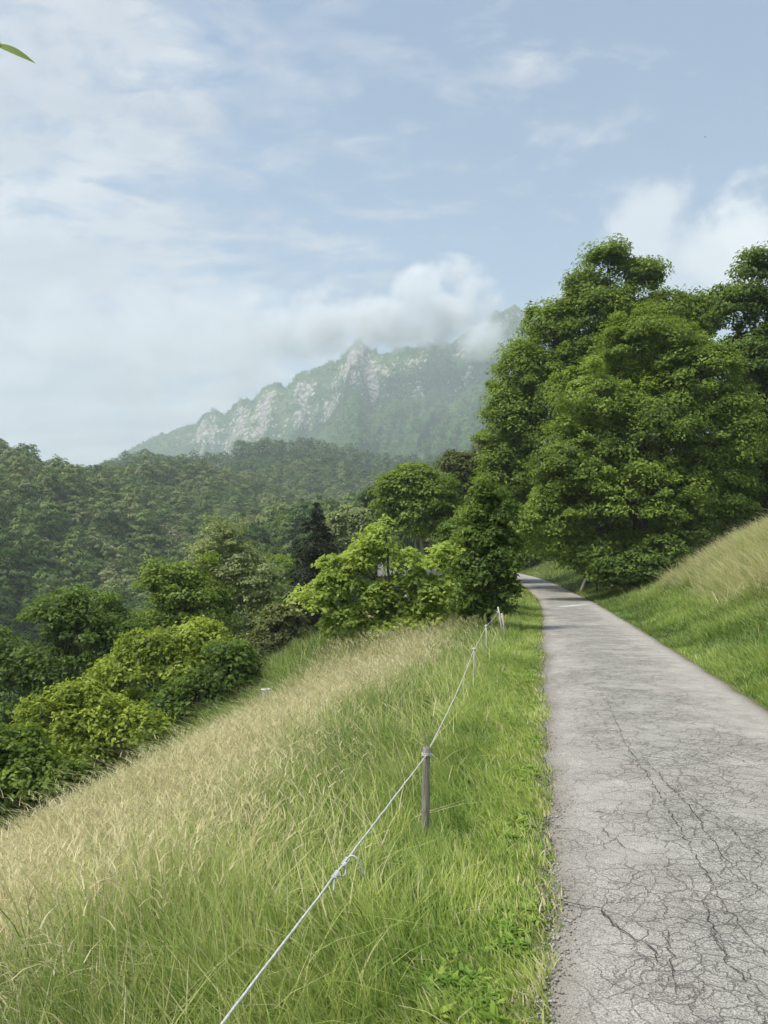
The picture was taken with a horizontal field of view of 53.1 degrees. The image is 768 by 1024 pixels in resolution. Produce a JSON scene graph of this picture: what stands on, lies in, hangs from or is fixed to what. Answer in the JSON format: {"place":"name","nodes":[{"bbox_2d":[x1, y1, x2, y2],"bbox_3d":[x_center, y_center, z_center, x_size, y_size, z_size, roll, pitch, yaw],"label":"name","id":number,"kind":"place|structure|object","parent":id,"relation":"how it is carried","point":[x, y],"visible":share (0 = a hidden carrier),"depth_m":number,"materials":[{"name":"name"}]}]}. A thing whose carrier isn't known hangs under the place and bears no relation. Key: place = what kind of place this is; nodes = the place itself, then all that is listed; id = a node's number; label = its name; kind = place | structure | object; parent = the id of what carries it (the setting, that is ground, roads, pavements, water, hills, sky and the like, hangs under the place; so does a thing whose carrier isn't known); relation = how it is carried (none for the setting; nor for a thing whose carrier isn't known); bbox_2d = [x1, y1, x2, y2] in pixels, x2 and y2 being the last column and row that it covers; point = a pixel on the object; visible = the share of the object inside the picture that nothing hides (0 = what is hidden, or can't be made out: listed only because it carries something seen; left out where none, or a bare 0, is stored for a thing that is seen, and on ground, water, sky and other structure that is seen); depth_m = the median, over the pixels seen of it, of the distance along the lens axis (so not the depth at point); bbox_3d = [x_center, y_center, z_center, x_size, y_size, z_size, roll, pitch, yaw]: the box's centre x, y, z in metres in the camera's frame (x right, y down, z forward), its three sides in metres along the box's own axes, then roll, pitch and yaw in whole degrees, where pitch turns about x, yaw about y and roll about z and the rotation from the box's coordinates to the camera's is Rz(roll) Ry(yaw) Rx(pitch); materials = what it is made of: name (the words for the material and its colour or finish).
{"place":"outdoors","nodes":[
{"label":"outdoors","id":0,"kind":"place"},
{"bbox_2d":[0,436,767,1023],"bbox_3d":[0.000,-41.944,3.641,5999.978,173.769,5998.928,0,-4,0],"label":"ground","id":1,"kind":"structure","parent":0,"point":[366,466],"depth_m":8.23,"materials":[{"name":"green plant"}]},
{"bbox_2d":[0,602,6,625],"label":"hillside tree","id":2,"kind":"object","parent":1,"relation":"on","point":[4,624],"visible":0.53,"depth_m":150.19,"materials":[{"name":"green plant"}]},
{"bbox_2d":[0,602,18,629],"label":"hillside tree","id":3,"kind":"object","parent":1,"relation":"on","point":[5,619],"visible":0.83,"depth_m":149.69,"materials":[{"name":"green plant"}]},
{"bbox_2d":[0,685,23,721],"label":"hillside tree","id":4,"kind":"object","parent":1,"relation":"on","point":[5,696],"visible":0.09,"depth_m":98.06,"materials":[{"name":"green plant"}]},
{"bbox_2d":[0,589,31,635],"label":"hillside tree","id":5,"kind":"object","parent":1,"relation":"on","point":[5,599],"visible":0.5,"depth_m":157.91,"materials":[{"name":"green plant"}]},
{"bbox_2d":[0,43,34,62],"bbox_3d":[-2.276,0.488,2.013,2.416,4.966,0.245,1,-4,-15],"label":"leaf","id":6,"kind":"object","parent":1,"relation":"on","point":[13,50],"visible":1,"depth_m":2.42,"materials":[{"name":"green plant"}]},
{"bbox_2d":[2,636,33,685],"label":"hillside tree","id":7,"kind":"object","parent":1,"relation":"on","point":[20,643],"visible":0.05,"depth_m":137.05,"materials":[{"name":"green plant"}]},
{"bbox_2d":[8,628,40,651],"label":"hillside tree","id":8,"kind":"object","parent":1,"relation":"on","point":[23,635],"visible":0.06,"depth_m":139.35,"materials":[{"name":"green plant"}]},
{"bbox_2d":[1,695,51,729],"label":"hillside tree","id":9,"kind":"object","parent":1,"relation":"on","point":[18,708],"visible":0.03,"depth_m":93.65,"materials":[{"name":"green plant"}]},
{"bbox_2d":[12,616,47,640],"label":"hillside tree","id":10,"kind":"object","parent":1,"relation":"on","point":[33,628],"visible":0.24,"depth_m":162.32,"materials":[{"name":"green plant"}]},
{"bbox_2d":[17,589,48,634],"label":"hillside tree","id":11,"kind":"object","parent":1,"relation":"on","point":[27,601],"visible":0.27,"depth_m":168.54,"materials":[{"name":"green plant"}]},
{"bbox_2d":[36,631,56,645],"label":"hillside tree","id":12,"kind":"object","parent":1,"relation":"on","point":[46,638],"visible":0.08,"depth_m":162.07,"materials":[{"name":"green plant"}]},
{"bbox_2d":[0,719,103,833],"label":"bush","id":13,"kind":"object","parent":1,"relation":"on","point":[31,749],"visible":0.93,"depth_m":17.18,"materials":[{"name":"green plant"}]},
{"bbox_2d":[19,666,86,702],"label":"hillside tree","id":14,"kind":"object","parent":1,"relation":"on","point":[62,676],"visible":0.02,"depth_m":99.92,"materials":[{"name":"green plant"}]},
{"bbox_2d":[0,584,155,784],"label":"broadleaf tree","id":15,"kind":"object","parent":1,"relation":"on","point":[34,667],"visible":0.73,"depth_m":30.82,"materials":[{"name":"green plant"}]},
{"bbox_2d":[9,676,177,804],"bbox_3d":[-7.678,6.390,19.494,4.751,4.408,2.667,0,-4,0],"label":"bush","id":16,"kind":"object","parent":1,"relation":"on","point":[86,721],"visible":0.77,"depth_m":19.24,"materials":[{"name":"green plant"}]},
{"bbox_2d":[109,606,135,618],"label":"hillside tree","id":17,"kind":"object","parent":1,"relation":"on","point":[132,607],"visible":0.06,"depth_m":166.15,"materials":[{"name":"green plant"}]},
{"bbox_2d":[129,596,145,610],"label":"hillside tree","id":18,"kind":"object","parent":1,"relation":"on","point":[132,603],"visible":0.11,"depth_m":173.63,"materials":[{"name":"green plant"}]},
{"bbox_2d":[130,601,154,618],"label":"hillside tree","id":19,"kind":"object","parent":1,"relation":"on","point":[141,607],"visible":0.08,"depth_m":149.63,"materials":[{"name":"green plant"}]},
{"bbox_2d":[126,683,163,706],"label":"hillside tree","id":20,"kind":"object","parent":1,"relation":"on","point":[155,686],"visible":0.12,"depth_m":99.52,"materials":[{"name":"green plant"}]},
{"bbox_2d":[82,614,257,742],"bbox_3d":[-7.380,6.109,26.726,6.211,5.090,3.392,0,-4,0],"label":"bush","id":21,"kind":"object","parent":1,"relation":"on","point":[176,651],"visible":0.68,"depth_m":26.04,"materials":[{"name":"green plant"}]},
{"bbox_2d":[127,549,240,657],"bbox_3d":[-9.949,7.848,37.481,5.728,12.114,3.977,0,-4,0],"label":"broadleaf tree","id":22,"kind":"object","parent":1,"relation":"on","point":[183,594],"visible":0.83,"depth_m":37.13,"materials":[{"name":"green plant"}]},
{"bbox_2d":[127,638,269,748],"bbox_3d":[-5.803,5.813,24.760,4.579,3.490,2.923,0,-4,0],"label":"bush","id":23,"kind":"object","parent":1,"relation":"on","point":[237,660],"visible":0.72,"depth_m":24.02,"materials":[{"name":"green plant"}]},
{"bbox_2d":[208,617,238,630],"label":"hillside tree","id":24,"kind":"object","parent":1,"relation":"on","point":[234,624],"visible":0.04,"depth_m":109.17,"materials":[{"name":"green plant"}]},
{"bbox_2d":[0,438,471,614],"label":"woodland","id":25,"kind":"object","parent":1,"relation":"on","point":[128,492],"visible":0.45,"depth_m":253.37,"materials":[{"name":"green plant"}]},
{"bbox_2d":[181,510,295,659],"bbox_3d":[-8.034,6.826,41.593,7.137,14.002,5.248,0,-4,0],"label":"broadleaf tree","id":26,"kind":"object","parent":1,"relation":"on","point":[240,559],"visible":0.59,"depth_m":41.18,"materials":[{"name":"green plant"}]},
{"bbox_2d":[167,634,317,747],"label":"hillside grass","id":27,"kind":"structure","parent":1,"relation":"on","point":[265,680],"depth_m":24.19,"materials":[{"name":"green plant"}]},
{"bbox_2d":[240,603,253,625],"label":"hillside tree","id":28,"kind":"object","parent":1,"relation":"on","point":[245,611],"visible":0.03,"depth_m":107.57,"materials":[{"name":"green plant"}]},
{"bbox_2d":[234,523,275,550],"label":"hillside tree","id":29,"kind":"object","parent":1,"relation":"on","point":[257,535],"visible":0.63,"depth_m":173.94,"materials":[{"name":"green plant"}]},
{"bbox_2d":[248,543,273,564],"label":"hillside tree","id":30,"kind":"object","parent":1,"relation":"on","point":[262,547],"visible":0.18,"depth_m":156.99,"materials":[{"name":"green plant"}]},
{"bbox_2d":[247,543,276,555],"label":"hillside tree","id":31,"kind":"object","parent":1,"relation":"on","point":[274,551],"visible":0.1,"depth_m":167.19,"materials":[{"name":"green plant"}]},
{"bbox_2d":[0,592,527,1023],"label":"meadow grass","id":32,"kind":"structure","parent":1,"relation":"on","point":[159,870],"depth_m":4.08,"materials":[{"name":"plant"}]},
{"bbox_2d":[261,688,270,699],"bbox_3d":[-3.397,5.309,22.168,0.300,0.430,0.300,0,-4,0],"label":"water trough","id":33,"kind":"object","parent":1,"relation":"on","point":[263,691],"visible":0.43,"depth_m":22.09,"materials":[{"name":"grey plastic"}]},
{"bbox_2d":[235,554,301,630],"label":"broadleaf tree","id":34,"kind":"object","parent":1,"relation":"on","point":[285,562],"visible":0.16,"depth_m":59.12,"materials":[{"name":"green plant"}]},
{"bbox_2d":[269,540,278,551],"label":"hillside tree","id":35,"kind":"object","parent":1,"relation":"on","point":[273,544],"visible":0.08,"depth_m":184.26,"materials":[{"name":"green plant"}]},
{"bbox_2d":[239,601,316,667],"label":"broadleaf tree","id":36,"kind":"object","parent":1,"relation":"on","point":[268,636],"visible":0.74,"depth_m":35.19,"materials":[{"name":"green plant"}]},
{"bbox_2d":[267,514,296,547],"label":"hillside tree","id":37,"kind":"object","parent":1,"relation":"on","point":[274,526],"visible":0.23,"depth_m":170.80,"materials":[{"name":"green plant"}]},
{"bbox_2d":[272,515,304,553],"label":"hillside tree","id":38,"kind":"object","parent":1,"relation":"on","point":[285,531],"visible":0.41,"depth_m":159.80,"materials":[{"name":"green plant"}]},
{"bbox_2d":[280,533,300,547],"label":"hillside tree","id":39,"kind":"object","parent":1,"relation":"on","point":[287,541],"visible":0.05,"depth_m":151.84,"materials":[{"name":"green plant"}]},
{"bbox_2d":[279,541,303,554],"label":"hillside tree","id":40,"kind":"object","parent":1,"relation":"on","point":[286,546],"visible":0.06,"depth_m":139.75,"materials":[{"name":"green plant"}]},
{"bbox_2d":[279,543,305,565],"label":"hillside tree","id":41,"kind":"object","parent":1,"relation":"on","point":[291,553],"visible":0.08,"depth_m":127.39,"materials":[{"name":"green plant"}]},
{"bbox_2d":[292,519,308,539],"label":"hillside tree","id":42,"kind":"object","parent":1,"relation":"on","point":[299,535],"visible":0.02,"depth_m":149.15,"materials":[{"name":"green plant"}]},
{"bbox_2d":[287,498,320,532],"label":"hillside tree","id":43,"kind":"object","parent":1,"relation":"on","point":[301,510],"visible":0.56,"depth_m":162.96,"materials":[{"name":"green plant"}]},
{"bbox_2d":[283,502,360,639],"bbox_3d":[-3.970,5.301,45.507,5.950,11.919,6.796,1,-4,-10],"label":"spruce tree","id":44,"kind":"object","parent":1,"relation":"on","point":[313,548],"visible":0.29,"depth_m":45.67,"materials":[{"name":"green plant"}]},
{"bbox_2d":[301,517,358,605],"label":"hillside tree","id":45,"kind":"object","parent":1,"relation":"on","point":[311,533],"visible":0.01,"depth_m":111.09,"materials":[{"name":"green plant"}]},
{"bbox_2d":[326,504,347,513],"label":"hillside tree","id":46,"kind":"object","parent":1,"relation":"on","point":[331,509],"visible":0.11,"depth_m":160.13,"materials":[{"name":"green plant"}]},
{"bbox_2d":[318,503,395,595],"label":"broadleaf tree","id":47,"kind":"object","parent":1,"relation":"on","point":[357,520],"visible":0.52,"depth_m":73.52,"materials":[{"name":"green plant"}]},
{"bbox_2d":[345,549,377,582],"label":"hillside tree","id":48,"kind":"object","parent":1,"relation":"on","point":[369,579],"visible":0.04,"depth_m":109.17,"materials":[{"name":"green plant"}]},
{"bbox_2d":[98,435,632,482],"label":"woodland","id":49,"kind":"object","parent":1,"relation":"on","point":[327,460],"visible":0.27,"depth_m":672.00,"materials":[{"name":"green plant"}]},
{"bbox_2d":[353,486,390,567],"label":"hillside tree","id":50,"kind":"object","parent":1,"relation":"on","point":[362,495],"visible":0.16,"depth_m":122.70,"materials":[{"name":"green plant"}]},
{"bbox_2d":[281,513,485,648],"bbox_3d":[0.040,2.346,23.855,6.396,4.654,2.354,0,-4,0],"label":"young walnut","id":51,"kind":"object","parent":1,"relation":"on","point":[388,602],"visible":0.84,"depth_m":23.57,"materials":[{"name":"green plant"}]},
{"bbox_2d":[376,528,408,561],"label":"hillside tree","id":52,"kind":"object","parent":1,"relation":"on","point":[396,536],"visible":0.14,"depth_m":106.12,"materials":[{"name":"green plant"}]},
{"bbox_2d":[379,503,410,545],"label":"hillside tree","id":53,"kind":"object","parent":1,"relation":"on","point":[393,529],"visible":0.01,"depth_m":119.88,"materials":[{"name":"green plant"}]},
{"bbox_2d":[388,498,431,551],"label":"hillside tree","id":54,"kind":"object","parent":1,"relation":"on","point":[405,538],"visible":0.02,"depth_m":106.21,"materials":[{"name":"green plant"}]},
{"bbox_2d":[378,562,445,601],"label":"house","id":55,"kind":"structure","parent":1,"relation":"on","point":[380,573],"depth_m":61.78,"materials":[{"name":"grey stone"}]},
{"bbox_2d":[366,461,473,573],"bbox_3d":[2.453,2.112,49.872,7.290,10.814,4.803,0,-4,0],"label":"broadleaf tree","id":56,"kind":"object","parent":1,"relation":"on","point":[399,490],"visible":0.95,"depth_m":49.11,"materials":[{"name":"green plant"}]},
{"bbox_2d":[405,536,434,557],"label":"hillside tree","id":57,"kind":"object","parent":1,"relation":"on","point":[426,553],"visible":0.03,"depth_m":103.54,"materials":[{"name":"green plant"}]},
{"bbox_2d":[402,499,444,553],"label":"hillside tree","id":58,"kind":"object","parent":1,"relation":"on","point":[418,544],"visible":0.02,"depth_m":100.61,"materials":[{"name":"green plant"}]},
{"bbox_2d":[421,735,431,833],"bbox_3d":[0.249,1.720,4.555,0.070,0.784,0.060,0,-4,0],"label":"fence post","id":59,"kind":"object","parent":1,"relation":"on","point":[426,752],"visible":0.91,"depth_m":4.54,"materials":[{"name":"grey wood"}]},
{"bbox_2d":[221,614,496,1023],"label":"rope","id":60,"kind":"object","parent":59,"relation":"attached to","point":[346,860],"visible":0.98,"depth_m":2.66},
{"bbox_2d":[424,514,451,556],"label":"hillside tree","id":61,"kind":"object","parent":1,"relation":"on","point":[432,543],"visible":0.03,"depth_m":88.71,"materials":[{"name":"green plant"}]},
{"bbox_2d":[343,647,544,1023],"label":"verge weeds","id":62,"kind":"object","parent":1,"relation":"on","point":[442,968],"visible":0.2,"depth_m":3.22,"materials":[{"name":"green plant"}]},
{"bbox_2d":[381,815,527,1023],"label":"plantain leaves","id":63,"kind":"object","parent":1,"relation":"on","point":[493,1008],"visible":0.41,"depth_m":2.75,"materials":[{"name":"green plant"}]},
{"bbox_2d":[427,500,496,622],"bbox_3d":[2.510,1.873,25.892,2.981,4.728,2.090,0,-4,0],"label":"shrub","id":64,"kind":"object","parent":1,"relation":"on","point":[460,513],"visible":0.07,"depth_m":25.63,"materials":[{"name":"green plant"}]},
{"bbox_2d":[472,647,475,675],"bbox_3d":[1.228,2.207,10.466,0.060,0.737,0.028,0,-4,0],"label":"fence post","id":65,"kind":"object","parent":1,"relation":"on","point":[474,648],"visible":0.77,"depth_m":10.48,"materials":[{"name":"grey wood"}]},
{"bbox_2d":[433,439,518,518],"bbox_3d":[7.668,0.176,60.226,8.234,12.376,6.289,0,-4,0],"label":"broadleaf tree","id":66,"kind":"object","parent":1,"relation":"on","point":[460,464],"visible":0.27,"depth_m":59.34,"materials":[{"name":"green plant"}]},
{"bbox_2d":[431,516,522,582],"bbox_3d":[3.595,2.331,29.807,3.511,4.462,3.159,0,-4,0],"label":"shrub","id":67,"kind":"object","parent":1,"relation":"on","point":[446,529],"visible":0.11,"depth_m":29.56,"materials":[{"name":"green plant"}]},
{"bbox_2d":[440,478,530,629],"bbox_3d":[2.718,1.322,20.445,2.143,4.465,2.054,-3,-5,32],"label":"shrub","id":68,"kind":"object","parent":1,"relation":"on","point":[484,533],"visible":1,"depth_m":20.21,"materials":[{"name":"green plant"}]},
{"bbox_2d":[484,624,487,651],"bbox_3d":[1.922,2.499,14.455,0.063,0.768,0.028,0,-4,0],"label":"fence post","id":69,"kind":"object","parent":1,"relation":"on","point":[486,625],"visible":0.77,"depth_m":14.45,"materials":[{"name":"grey wood"}]},
{"bbox_2d":[497,607,502,632],"bbox_3d":[2.710,2.660,17.852,0.180,0.919,0.040,0,-4,0],"label":"fence post","id":70,"kind":"object","parent":1,"relation":"on","point":[498,611],"visible":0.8,"depth_m":17.85,"materials":[{"name":"grey wood"}]},
{"bbox_2d":[464,442,536,553],"bbox_3d":[9.245,0.042,58.135,6.653,11.356,5.352,0,-4,0],"label":"broadleaf tree","id":71,"kind":"object","parent":1,"relation":"on","point":[472,480],"visible":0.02,"depth_m":58.03,"materials":[{"name":"green plant"}]},
{"bbox_2d":[500,613,505,633],"bbox_3d":[2.855,2.785,18.344,0.150,0.736,0.040,0,-4,0],"label":"fence post","id":72,"kind":"object","parent":1,"relation":"on","point":[501,614],"visible":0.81,"depth_m":18.34,"materials":[{"name":"grey wood"}]},
{"bbox_2d":[516,544,558,569],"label":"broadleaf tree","id":73,"kind":"object","parent":1,"relation":"on","point":[536,560],"visible":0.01,"depth_m":80.35,"materials":[{"name":"green plant"}]},
{"bbox_2d":[565,551,597,591],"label":"shrub","id":74,"kind":"object","parent":1,"relation":"on","point":[582,569],"visible":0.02,"depth_m":42.73,"materials":[{"name":"green plant"}]},
{"bbox_2d":[578,574,587,590],"bbox_3d":[11.931,4.255,45.819,0.782,1.364,0.207,0,-4,0],"label":"leaning stake","id":75,"kind":"object","parent":1,"relation":"on","point":[583,584],"visible":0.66,"depth_m":45.74,"materials":[{"name":"grey wood"}]},
{"bbox_2d":[469,233,730,585],"bbox_3d":[14.346,-6.593,50.818,18.054,23.310,9.166,0,-4,0],"label":"broadleaf tree","id":76,"kind":"object","parent":1,"relation":"on","point":[514,410],"visible":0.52,"depth_m":49.76,"materials":[{"name":"green plant"}]},
{"bbox_2d":[508,298,767,578],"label":"broadleaf tree","id":77,"kind":"object","parent":1,"relation":"on","point":[604,466],"visible":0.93,"depth_m":37.07,"materials":[{"name":"green plant"}]},
{"bbox_2d":[516,509,767,707],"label":"bank grass","id":78,"kind":"structure","parent":1,"relation":"on","point":[721,582],"depth_m":20.10,"materials":[{"name":"green plant"}]},
{"bbox_2d":[585,529,700,589],"bbox_3d":[12.098,2.399,35.861,5.379,3.189,3.260,0,-4,0],"label":"shrub","id":79,"kind":"object","parent":1,"relation":"on","point":[639,564],"visible":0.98,"depth_m":35.32,"materials":[{"name":"green plant"}]},
{"bbox_2d":[522,454,765,561],"bbox_3d":[17.471,0.283,47.006,19.093,8.558,7.054,0,-4,0],"label":"broadleaf tree","id":80,"kind":"object","parent":1,"relation":"on","point":[548,557],"visible":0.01,"depth_m":46.15,"materials":[{"name":"green plant"}]},
{"bbox_2d":[659,478,765,550],"bbox_3d":[21.070,0.232,44.264,11.121,5.262,4.694,0,-4,0],"label":"shrub","id":81,"kind":"object","parent":1,"relation":"on","point":[698,536],"visible":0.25,"depth_m":43.07,"materials":[{"name":"green plant"}]},
{"bbox_2d":[696,240,767,524],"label":"broadleaf tree","id":82,"kind":"object","parent":1,"relation":"on","point":[755,300],"visible":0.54,"depth_m":42.00,"materials":[{"name":"green plant"}]},
{"bbox_2d":[0,0,767,468],"label":"sky","id":83,"kind":"structure","parent":0,"point":[205,204],"materials":[{"name":"blue"}]},
{"bbox_2d":[114,304,717,465],"bbox_3d":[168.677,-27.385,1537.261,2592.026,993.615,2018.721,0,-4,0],"label":"mountain","id":84,"kind":"structure","parent":0,"point":[470,363],"depth_m":1775.33,"materials":[{"name":"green stone"}]},
{"bbox_2d":[110,311,549,466],"bbox_3d":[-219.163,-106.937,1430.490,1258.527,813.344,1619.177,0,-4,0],"label":"woodland","id":85,"kind":"object","parent":84,"relation":"on","point":[388,410],"visible":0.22,"depth_m":1564.79,"materials":[{"name":"green plant"}]},
{"bbox_2d":[513,572,767,1023],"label":"road","id":86,"kind":"structure","parent":0,"point":[661,758],"depth_m":4.70,"materials":[{"name":"concrete"}]},
{"bbox_2d":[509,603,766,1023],"bbox_3d":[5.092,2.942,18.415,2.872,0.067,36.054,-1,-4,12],"label":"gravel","id":87,"kind":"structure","parent":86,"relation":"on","point":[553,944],"depth_m":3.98,"materials":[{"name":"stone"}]}
]}

